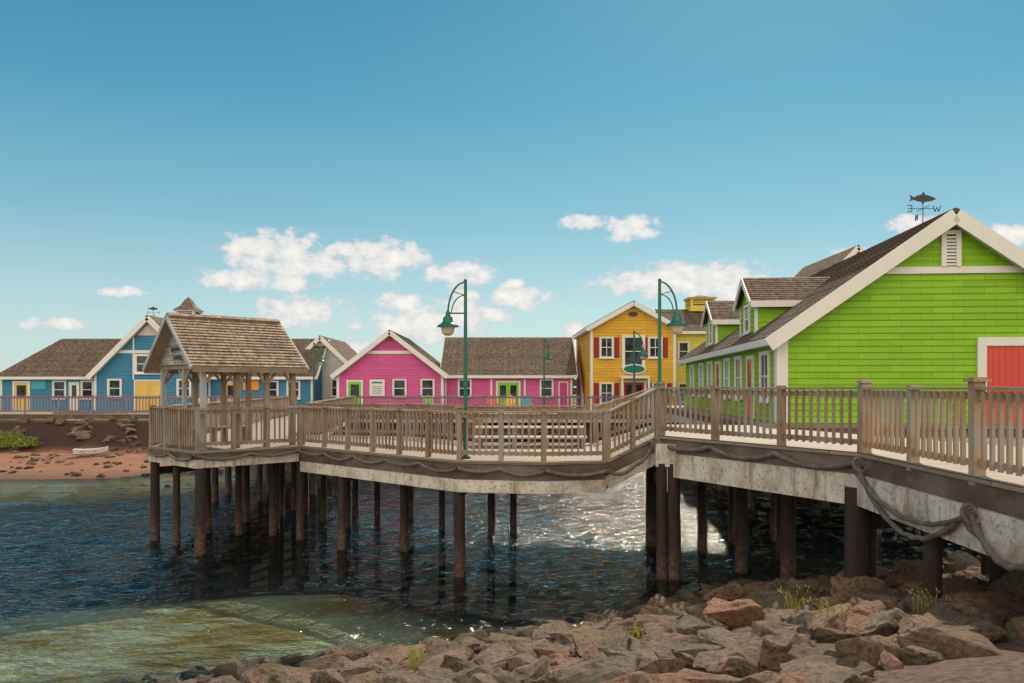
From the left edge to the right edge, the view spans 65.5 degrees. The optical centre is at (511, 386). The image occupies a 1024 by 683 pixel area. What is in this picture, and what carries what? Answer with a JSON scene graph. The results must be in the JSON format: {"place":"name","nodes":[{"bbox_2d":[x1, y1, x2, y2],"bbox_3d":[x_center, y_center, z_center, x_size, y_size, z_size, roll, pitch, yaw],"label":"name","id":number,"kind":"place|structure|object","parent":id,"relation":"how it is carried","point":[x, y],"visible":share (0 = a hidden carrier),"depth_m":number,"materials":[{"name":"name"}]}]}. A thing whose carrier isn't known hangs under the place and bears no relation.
{"place":"outdoors","nodes":[
{"label":"outdoors","id":0,"kind":"place"},
{"bbox_2d":[149,405,301,451],"bbox_3d":[-7.959,1.140,21.227,4.238,1.241,2.092,0,0,0],"label":"pier railing","id":1,"kind":"object","parent":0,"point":[161,432],"visible":0.99,"depth_m":21.14,"materials":[{"name":"brown wood"}]},
{"bbox_2d":[0,464,980,682],"bbox_3d":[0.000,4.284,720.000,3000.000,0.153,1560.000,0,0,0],"label":"water","id":2,"kind":"structure","parent":0,"point":[612,516],"depth_m":20.13,"materials":[{"name":"liquid"}]},
{"bbox_2d":[0,395,1023,682],"bbox_3d":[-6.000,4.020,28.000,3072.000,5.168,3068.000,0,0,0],"label":"ground","id":3,"kind":"structure","parent":0,"point":[1004,667],"depth_m":27.74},
{"bbox_2d":[0,429,38,447],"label":"shoreline bush","id":4,"kind":"object","parent":3,"relation":"on","point":[15,440],"visible":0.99,"depth_m":45.22,"materials":[{"name":"green plant"}]},
{"bbox_2d":[73,446,107,454],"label":"beached dinghy","id":5,"kind":"object","parent":3,"relation":"on","point":[96,451],"visible":1,"depth_m":43.58,"materials":[{"name":"white paint"}]},
{"bbox_2d":[2,323,321,409],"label":"siding","id":6,"kind":"object","parent":3,"relation":"on","point":[118,366],"visible":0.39,"depth_m":54.00,"materials":[{"name":"wood"}]},
{"bbox_2d":[31,381,45,388],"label":"teal sign","id":7,"kind":"object","parent":6,"relation":"attached to","point":[38,384],"visible":1,"depth_m":54.74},
{"bbox_2d":[70,383,77,409],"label":"doors white trim paint","id":8,"kind":"object","parent":6,"relation":"attached to","point":[71,384],"visible":0.55,"depth_m":54.74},
{"bbox_2d":[137,323,156,335],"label":"peak panel","id":9,"kind":"structure","parent":6,"relation":"attached to","point":[148,330],"depth_m":53.94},
{"bbox_2d":[12,354,300,409],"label":"window trim","id":10,"kind":"structure","parent":6,"relation":"attached to","point":[79,387],"depth_m":54.72,"materials":[{"name":"wood"}]},
{"bbox_2d":[15,381,232,409],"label":"doors","id":11,"kind":"structure","parent":10,"relation":"attached to","point":[147,388],"depth_m":53.97,"materials":[{"name":"yellow paint"}]},
{"bbox_2d":[17,356,297,396],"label":"window panes","id":12,"kind":"object","parent":10,"relation":"in","point":[21,389],"visible":0.66,"depth_m":54.77,"materials":[{"name":"glass"}]},
{"bbox_2d":[54,356,298,396],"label":"window sashes","id":13,"kind":"object","parent":10,"relation":"in","point":[178,386],"depth_m":54.74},
{"bbox_2d":[0,315,328,376],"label":"roof","id":14,"kind":"structure","parent":6,"relation":"on","point":[72,358],"depth_m":56.13,"materials":[{"name":"brown wood"}]},
{"bbox_2d":[173,297,203,311],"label":"cupola roof","id":15,"kind":"structure","parent":14,"relation":"on","point":[188,303],"depth_m":60.19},
{"bbox_2d":[174,310,202,314],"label":"cupola body","id":16,"kind":"object","parent":15,"relation":"attached to","point":[192,312],"visible":0.18,"depth_m":59.91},
{"bbox_2d":[0,316,329,409],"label":"trim","id":17,"kind":"structure","parent":6,"relation":"attached to","point":[124,341],"depth_m":53.94,"materials":[{"name":"white paint"}]},
{"bbox_2d":[243,380,258,389],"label":"orange sign","id":18,"kind":"object","parent":6,"relation":"attached to","point":[254,384],"visible":0.64,"depth_m":54.72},
{"bbox_2d":[316,341,343,400],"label":"siding","id":19,"kind":"object","parent":3,"relation":"on","point":[333,362],"visible":0.15,"depth_m":57.49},
{"bbox_2d":[305,336,357,363],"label":"trim","id":20,"kind":"structure","parent":19,"relation":"attached to","point":[318,339],"depth_m":57.15,"materials":[{"name":"white paint"}]},
{"bbox_2d":[319,335,356,360],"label":"roof","id":21,"kind":"structure","parent":20,"relation":"on","point":[346,351],"depth_m":60.46,"materials":[{"name":"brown wood"}]},
{"bbox_2d":[330,379,336,397],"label":"window trim","id":22,"kind":"structure","parent":19,"relation":"attached to","point":[333,396],"depth_m":57.42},
{"bbox_2d":[332,380,336,394],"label":"window panes","id":23,"kind":"object","parent":22,"relation":"in","point":[334,384],"visible":0.36,"depth_m":57.47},
{"bbox_2d":[0,415,668,495],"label":"embankment rocks","id":24,"kind":"object","parent":3,"relation":"on","point":[79,432],"visible":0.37,"depth_m":46.54,"materials":[{"name":"stone"}]},
{"bbox_2d":[0,412,678,422],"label":"boardwalk","id":25,"kind":"structure","parent":3,"relation":"on","point":[66,415],"depth_m":48.04,"materials":[{"name":"brown wood"}]},
{"bbox_2d":[0,395,284,413],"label":"boardwalk railing","id":26,"kind":"object","parent":25,"relation":"on","point":[92,410],"visible":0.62,"depth_m":48.05,"materials":[{"name":"wood"}]},
{"bbox_2d":[422,395,436,405],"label":"adirondack chair","id":27,"kind":"object","parent":25,"relation":"on","point":[426,400],"visible":0.32,"depth_m":50.26,"materials":[{"name":"paint"}]},
{"bbox_2d":[486,395,498,407],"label":"adirondack chair","id":28,"kind":"object","parent":25,"relation":"on","point":[494,402],"visible":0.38,"depth_m":50.03,"materials":[{"name":"orange paint"}]},
{"bbox_2d":[501,395,515,407],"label":"adirondack chair","id":29,"kind":"object","parent":25,"relation":"on","point":[506,403],"visible":0.51,"depth_m":50.32,"materials":[{"name":"yellow paint"}]},
{"bbox_2d":[355,395,683,413],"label":"boardwalk railing","id":30,"kind":"object","parent":25,"relation":"on","point":[485,397],"visible":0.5,"depth_m":48.05,"materials":[{"name":"wood"}]},
{"bbox_2d":[520,395,532,407],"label":"adirondack chair","id":31,"kind":"object","parent":25,"relation":"on","point":[526,401],"visible":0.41,"depth_m":50.04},
{"bbox_2d":[676,334,705,405],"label":"pale yellow siding","id":32,"kind":"object","parent":25,"relation":"on","point":[695,340],"depth_m":52.32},
{"bbox_2d":[572,301,705,412],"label":"trim","id":33,"kind":"structure","parent":32,"relation":"attached to","point":[641,308],"depth_m":50.56,"materials":[{"name":"white paint"}]},
{"bbox_2d":[574,301,705,334],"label":"roof","id":34,"kind":"structure","parent":32,"relation":"on","point":[692,320],"depth_m":54.41,"materials":[{"name":"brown wood"}]},
{"bbox_2d":[684,297,715,311],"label":"cupola body","id":35,"kind":"object","parent":34,"relation":"on","point":[690,301],"visible":0.81,"depth_m":55.56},
{"bbox_2d":[599,335,689,404],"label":"window trim","id":36,"kind":"structure","parent":32,"relation":"attached to","point":[623,351],"depth_m":50.57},
{"bbox_2d":[594,337,671,402],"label":"shutters","id":37,"kind":"object","parent":36,"relation":"attached to","point":[616,355],"visible":0.73,"depth_m":50.56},
{"bbox_2d":[624,383,643,412],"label":"doors","id":38,"kind":"structure","parent":36,"relation":"attached to","point":[625,384],"depth_m":50.60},
{"bbox_2d":[601,338,687,401],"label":"window sashes","id":39,"kind":"object","parent":36,"relation":"in","point":[606,347],"depth_m":50.57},
{"bbox_2d":[602,338,687,401],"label":"window panes","id":40,"kind":"object","parent":39,"relation":"in","point":[629,347],"visible":0.59,"depth_m":50.62,"materials":[{"name":"glass"}]},
{"bbox_2d":[390,643,431,670],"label":"weeds","id":41,"kind":"object","parent":3,"relation":"on","point":[417,664],"visible":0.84,"depth_m":10.46,"materials":[{"name":"green plant"}]},
{"bbox_2d":[413,647,472,669],"bbox_3d":[-1.098,3.908,11.193,1.212,0.308,0.534,0,0,-24],"label":"boulder","id":42,"kind":"object","parent":3,"relation":"on","point":[459,653],"visible":0.32,"depth_m":11.23,"materials":[{"name":"stone"}]},
{"bbox_2d":[339,336,572,409],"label":"siding","id":43,"kind":"object","parent":3,"relation":"on","point":[413,369],"visible":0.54,"depth_m":52.59,"materials":[{"name":"wood"}]},
{"bbox_2d":[369,380,384,395],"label":"notice board","id":44,"kind":"object","parent":43,"relation":"attached to","point":[376,392],"visible":0.79,"depth_m":52.52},
{"bbox_2d":[330,331,577,407],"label":"trim","id":45,"kind":"structure","parent":43,"relation":"attached to","point":[362,353],"depth_m":52.53,"materials":[{"name":"white paint"}]},
{"bbox_2d":[346,379,567,407],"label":"window trim","id":46,"kind":"structure","parent":43,"relation":"attached to","point":[497,382],"depth_m":53.42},
{"bbox_2d":[348,382,518,407],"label":"doors","id":47,"kind":"structure","parent":46,"relation":"attached to","point":[499,384],"depth_m":53.44,"materials":[{"name":"paint"}]},
{"bbox_2d":[350,380,551,396],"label":"window panes","id":48,"kind":"object","parent":46,"relation":"in","point":[354,389],"visible":0.76,"depth_m":52.57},
{"bbox_2d":[394,380,551,395],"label":"window sashes","id":49,"kind":"object","parent":46,"relation":"in","point":[469,388],"depth_m":53.45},
{"bbox_2d":[560,383,566,407],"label":"door","id":50,"kind":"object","parent":46,"relation":"attached to","point":[563,389],"visible":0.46,"depth_m":53.44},
{"bbox_2d":[338,330,576,374],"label":"roof","id":51,"kind":"structure","parent":43,"relation":"on","point":[504,355],"depth_m":55.22,"materials":[{"name":"brown wood"}]},
{"bbox_2d":[479,633,545,651],"bbox_3d":[0.049,3.894,11.745,1.359,0.347,0.607,0,0,20],"label":"boulder","id":52,"kind":"object","parent":3,"relation":"on","point":[505,638],"visible":0.21,"depth_m":11.76,"materials":[{"name":"stone"}]},
{"bbox_2d":[543,338,552,407],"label":"street lamp","id":53,"kind":"object","parent":3,"relation":"on","point":[548,358],"visible":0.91,"depth_m":40.97,"materials":[{"name":"green metal"}]},
{"bbox_2d":[104,566,1023,682],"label":"riprap boulders","id":54,"kind":"object","parent":3,"relation":"on","point":[779,637],"visible":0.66,"depth_m":9.58,"materials":[{"name":"stone"}]},
{"bbox_2d":[572,363,583,407],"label":"exterior staircase","id":55,"kind":"structure","parent":3,"relation":"on","point":[579,388],"depth_m":56.20,"materials":[{"name":"grey paint"}]},
{"bbox_2d":[150,423,1008,621],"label":"pier piles","id":56,"kind":"object","parent":3,"relation":"on","point":[863,527],"visible":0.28,"depth_m":21.44,"materials":[{"name":"wood"}]},
{"bbox_2d":[148,443,298,468],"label":"gazebo platform","id":57,"kind":"structure","parent":56,"relation":"on","point":[219,451],"depth_m":21.15,"materials":[{"name":"concrete"}]},
{"bbox_2d":[149,414,351,463],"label":"back pier","id":58,"kind":"structure","parent":56,"relation":"on","point":[259,430],"depth_m":29.80,"materials":[{"name":"brown wood"}]},
{"bbox_2d":[142,312,308,449],"bbox_3d":[-8.072,-0.173,22.432,3.310,3.627,3.480,0,0,-44],"label":"gazebo","id":59,"kind":"object","parent":58,"relation":"on","point":[184,345],"visible":0.99,"depth_m":21.81,"materials":[{"name":"brown wood"}]},
{"bbox_2d":[154,395,296,445],"bbox_3d":[-11.450,1.140,34.900,0.150,1.241,25.670,0,0,-7],"label":"pier railing","id":60,"kind":"object","parent":58,"relation":"on","point":[281,401],"visible":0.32,"depth_m":33.27,"materials":[{"name":"brown wood"}]},
{"bbox_2d":[313,342,324,400],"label":"street lamp","id":61,"kind":"object","parent":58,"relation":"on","point":[320,361],"visible":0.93,"depth_m":44.99,"materials":[{"name":"green metal"}]},
{"bbox_2d":[249,435,605,493],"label":"pier deck","id":62,"kind":"structure","parent":56,"relation":"on","point":[418,475],"depth_m":18.36,"materials":[{"name":"grey concrete"}]},
{"bbox_2d":[305,395,585,442],"bbox_3d":[-6.648,1.140,34.008,6.663,1.241,27.327,0,0,-25],"label":"pier railing","id":63,"kind":"object","parent":62,"relation":"on","point":[343,402],"visible":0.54,"depth_m":24.75,"materials":[{"name":"brown wood"}]},
{"bbox_2d":[437,279,470,458],"bbox_3d":[-1.328,-0.405,18.150,0.774,4.090,0.502,0,0,0],"label":"street lamp","id":64,"kind":"object","parent":62,"relation":"on","point":[448,325],"visible":0.93,"depth_m":18.11,"materials":[{"name":"green metal"}]},
{"bbox_2d":[301,405,607,460],"bbox_3d":[-2.266,1.093,19.341,9.215,1.336,1.731,0,0,29],"label":"pier railing","id":65,"kind":"object","parent":62,"relation":"on","point":[399,446],"visible":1,"depth_m":18.24,"materials":[{"name":"wood"}]},
{"bbox_2d":[475,418,586,447],"bbox_3d":[0.500,1.245,21.965,3.000,0.790,1.530,0,0,0],"label":"bleacher bench","id":66,"kind":"object","parent":62,"relation":"on","point":[581,440],"visible":0.58,"depth_m":21.75,"materials":[{"name":"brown wood"}]},
{"bbox_2d":[656,424,1023,563],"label":"pier deck","id":67,"kind":"structure","parent":56,"relation":"on","point":[926,489],"depth_m":12.89,"materials":[{"name":"grey concrete"}]},
{"bbox_2d":[144,438,1023,571],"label":"mooring rope","id":68,"kind":"object","parent":67,"relation":"hanging from","point":[969,514],"visible":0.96,"depth_m":14.01,"materials":[{"name":"fabric"}]},
{"bbox_2d":[592,426,657,487],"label":"pier ramp","id":69,"kind":"structure","parent":67,"relation":"attached to","point":[624,458],"depth_m":17.92,"materials":[{"name":"concrete"}]},
{"bbox_2d":[593,386,653,442],"bbox_3d":[3.253,0.870,23.100,1.809,1.781,0.150,0,0,0],"label":"ramp railing","id":70,"kind":"object","parent":69,"relation":"on","point":[606,405],"visible":0.59,"depth_m":23.05,"materials":[{"name":"brown wood"}]},
{"bbox_2d":[608,386,658,458],"bbox_3d":[2.726,0.870,17.980,1.283,1.781,0.150,0,0,-14],"label":"ramp railing","id":71,"kind":"object","parent":69,"relation":"on","point":[631,403],"visible":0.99,"depth_m":17.94,"materials":[{"name":"brown wood"}]},
{"bbox_2d":[658,279,687,380],"bbox_3d":[3.688,-0.430,18.450,0.774,4.140,0.502,0,0,0],"label":"street lamp","id":72,"kind":"object","parent":67,"relation":"on","point":[676,324],"visible":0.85,"depth_m":18.41,"materials":[{"name":"green metal"}]},
{"bbox_2d":[654,381,859,456],"bbox_3d":[4.631,0.553,15.757,0.228,1.335,5.539,0,0,-28],"label":"railing","id":73,"kind":"object","parent":67,"relation":"on","point":[781,436],"visible":0.98,"depth_m":15.41,"materials":[{"name":"brown wood"}]},
{"bbox_2d":[856,377,1023,485],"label":"railing","id":74,"kind":"object","parent":67,"relation":"on","point":[871,418],"visible":0.98,"depth_m":10.44,"materials":[{"name":"beige wood"}]},
{"bbox_2d":[545,630,627,643],"bbox_3d":[1.125,3.726,11.568,1.284,0.306,0.828,0,0,0],"label":"boulder","id":75,"kind":"object","parent":3,"relation":"on","point":[566,636],"visible":0.23,"depth_m":11.61,"materials":[{"name":"stone"}]},
{"bbox_2d":[601,619,648,639],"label":"weeds","id":76,"kind":"object","parent":3,"relation":"on","point":[636,631],"visible":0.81,"depth_m":10.59,"materials":[{"name":"green plant"}]},
{"bbox_2d":[633,331,648,392],"bbox_3d":[5.618,-0.405,34.900,0.774,4.090,0.502,0,0,0],"label":"street lamp","id":77,"kind":"object","parent":3,"relation":"on","point":[643,354],"visible":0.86,"depth_m":34.87,"materials":[{"name":"green metal"}]},
{"bbox_2d":[605,616,679,636],"bbox_3d":[2.164,3.798,12.608,1.459,0.438,0.693,0,0,-9],"label":"boulder","id":78,"kind":"object","parent":3,"relation":"on","point":[629,623],"visible":0.31,"depth_m":12.38,"materials":[{"name":"stone"}]},
{"bbox_2d":[646,594,669,608],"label":"boulder","id":79,"kind":"object","parent":3,"relation":"on","point":[659,601],"visible":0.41,"depth_m":14.19,"materials":[{"name":"stone"}]},
{"bbox_2d":[640,631,698,643],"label":"boulder","id":80,"kind":"object","parent":3,"relation":"on","point":[649,636],"visible":0.21,"depth_m":10.38,"materials":[{"name":"stone"}]},
{"bbox_2d":[702,582,743,602],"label":"boulder","id":81,"kind":"object","parent":3,"relation":"on","point":[732,591],"visible":0.56,"depth_m":14.60,"materials":[{"name":"stone"}]},
{"bbox_2d":[704,598,764,628],"bbox_3d":[3.065,3.223,10.976,0.811,0.618,0.638,0,0,15],"label":"boulder","id":82,"kind":"object","parent":3,"relation":"on","point":[739,613],"visible":0.67,"depth_m":10.80,"materials":[{"name":"stone"}]},
{"bbox_2d":[777,584,808,610],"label":"weeds","id":83,"kind":"object","parent":3,"relation":"on","point":[791,607],"visible":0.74,"depth_m":11.43,"materials":[{"name":"green plant"}]},
{"bbox_2d":[786,578,828,597],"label":"boulder","id":84,"kind":"object","parent":3,"relation":"on","point":[815,590],"visible":0.68,"depth_m":13.53,"materials":[{"name":"stone"}]},
{"bbox_2d":[802,597,861,614],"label":"weeds","id":85,"kind":"object","parent":3,"relation":"on","point":[827,609],"visible":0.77,"depth_m":10.20,"materials":[{"name":"green plant"}]},
{"bbox_2d":[828,570,843,586],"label":"boulder","id":86,"kind":"object","parent":3,"relation":"on","point":[840,574],"visible":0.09,"depth_m":14.88,"materials":[{"name":"stone"}]},
{"bbox_2d":[667,406,1023,447],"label":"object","id":87,"kind":"structure","parent":3,"relation":"on","point":[854,428],"depth_m":22.70,"materials":[{"name":"brown wood"}]},
{"bbox_2d":[677,209,1023,422],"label":"trim","id":88,"kind":"structure","parent":87,"relation":"on","point":[776,341],"depth_m":23.48,"materials":[{"name":"white paint"}]},
{"bbox_2d":[947,234,955,265],"bbox_3d":[12.979,-4.015,23.543,0.280,0.870,0.025,0,0,5],"label":"louvre vent","id":89,"kind":"object","parent":88,"relation":"attached to","point":[951,257],"visible":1,"depth_m":23.54,"materials":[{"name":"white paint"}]},
{"bbox_2d":[686,226,1023,423],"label":"siding","id":90,"kind":"object","parent":87,"relation":"on","point":[901,330],"visible":0.45,"depth_m":23.70,"materials":[{"name":"wood"}]},
{"bbox_2d":[690,304,769,418],"bbox_3d":[8.828,-0.950,33.414,0.395,4.100,17.240,0,0,5],"label":"window trim","id":91,"kind":"structure","parent":90,"relation":"attached to","point":[762,353],"depth_m":29.68,"materials":[{"name":"wood"}]},
{"bbox_2d":[690,318,766,396],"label":"window sashes","id":92,"kind":"object","parent":91,"relation":"in","point":[726,378],"depth_m":30.06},
{"bbox_2d":[691,308,766,397],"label":"window panes","id":93,"kind":"object","parent":92,"relation":"in","point":[738,361],"visible":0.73,"depth_m":29.61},
{"bbox_2d":[716,359,750,417],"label":"doors","id":94,"kind":"structure","parent":91,"relation":"attached to","point":[748,396],"depth_m":27.85,"materials":[{"name":"paint"}]},
{"bbox_2d":[678,208,959,359],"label":"roof","id":95,"kind":"structure","parent":90,"relation":"on","point":[811,290],"depth_m":28.18,"materials":[{"name":"brown wood"}]},
{"bbox_2d":[907,191,940,222],"bbox_3d":[12.986,-5.650,25.100,0.834,1.000,0.692,0,0,39],"label":"fish weathervane","id":96,"kind":"object","parent":95,"relation":"on","point":[922,198],"visible":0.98,"depth_m":25.09,"materials":[{"name":"metal"}]},
{"bbox_2d":[987,346,1023,423],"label":"barn doors","id":97,"kind":"structure","parent":87,"relation":"on","point":[1005,366],"depth_m":23.43,"materials":[{"name":"red paint"}]},
{"bbox_2d":[830,576,887,603],"bbox_3d":[5.185,3.209,12.040,1.018,0.748,0.570,0,0,0],"label":"boulder","id":98,"kind":"object","parent":3,"relation":"on","point":[844,590],"visible":0.4,"depth_m":11.90,"materials":[{"name":"stone"}]},
{"bbox_2d":[848,597,898,618],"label":"boulder","id":99,"kind":"object","parent":3,"relation":"on","point":[870,609],"visible":0.33,"depth_m":10.20,"materials":[{"name":"stone"}]},
{"bbox_2d":[889,559,922,580],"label":"boulder","id":100,"kind":"object","parent":3,"relation":"on","point":[907,568],"visible":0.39,"depth_m":15.05,"materials":[{"name":"stone"}]},
{"bbox_2d":[908,588,952,613],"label":"weeds","id":101,"kind":"object","parent":3,"relation":"on","point":[928,601],"visible":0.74,"depth_m":10.30,"materials":[{"name":"green plant"}]},
{"bbox_2d":[902,578,990,594],"bbox_3d":[6.664,3.121,11.810,1.472,0.423,0.834,0,0,-17],"label":"boulder","id":102,"kind":"object","parent":3,"relation":"on","point":[953,585],"visible":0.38,"depth_m":11.80,"materials":[{"name":"stone"}]},
{"bbox_2d":[943,552,980,577],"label":"boulder","id":103,"kind":"object","parent":3,"relation":"on","point":[956,562],"visible":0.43,"depth_m":15.58,"materials":[{"name":"stone"}]},
{"bbox_2d":[920,605,1012,623],"bbox_3d":[5.617,2.895,9.870,1.114,0.353,0.510,0,0,0],"label":"boulder","id":104,"kind":"object","parent":3,"relation":"on","point":[1005,616],"visible":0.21,"depth_m":9.71,"materials":[{"name":"stone"}]},
{"bbox_2d":[939,591,1023,610],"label":"boulder","id":105,"kind":"object","parent":3,"relation":"on","point":[995,599],"visible":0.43,"depth_m":10.56,"materials":[{"name":"stone"}]},
{"bbox_2d":[987,570,1023,595],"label":"boulder","id":106,"kind":"object","parent":3,"relation":"on","point":[1009,582],"visible":0.41,"depth_m":11.36,"materials":[{"name":"stone"}]},
{"bbox_2d":[0,0,1023,387],"label":"sky","id":107,"kind":"structure","parent":0,"point":[334,169],"materials":[{"name":"blue"}]},
{"bbox_2d":[576,307,672,409],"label":"siding","id":108,"kind":"object","parent":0,"point":[619,326],"visible":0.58,"depth_m":50.65,"materials":[{"name":"wood"}]},
{"bbox_2d":[624,365,643,372],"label":"sign panel","id":109,"kind":"object","parent":108,"relation":"attached to","point":[638,369],"visible":0.9,"depth_m":50.50,"materials":[{"name":"wood"}]},
{"bbox_2d":[622,364,645,373],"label":"oval sign","id":110,"kind":"object","parent":108,"relation":"attached to","point":[632,373],"visible":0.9,"depth_m":50.52,"materials":[{"name":"white paint"}]},
{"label":"siding","id":111,"kind":"object","parent":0,"visible":0},
{"bbox_2d":[794,246,863,276],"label":"trim","id":112,"kind":"structure","parent":111,"relation":"attached to","point":[855,250],"depth_m":46.15,"materials":[{"name":"white paint"}]},
{"bbox_2d":[795,245,859,276],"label":"roof","id":113,"kind":"structure","parent":112,"relation":"on","point":[815,267],"depth_m":49.90,"materials":[{"name":"brown wood"}]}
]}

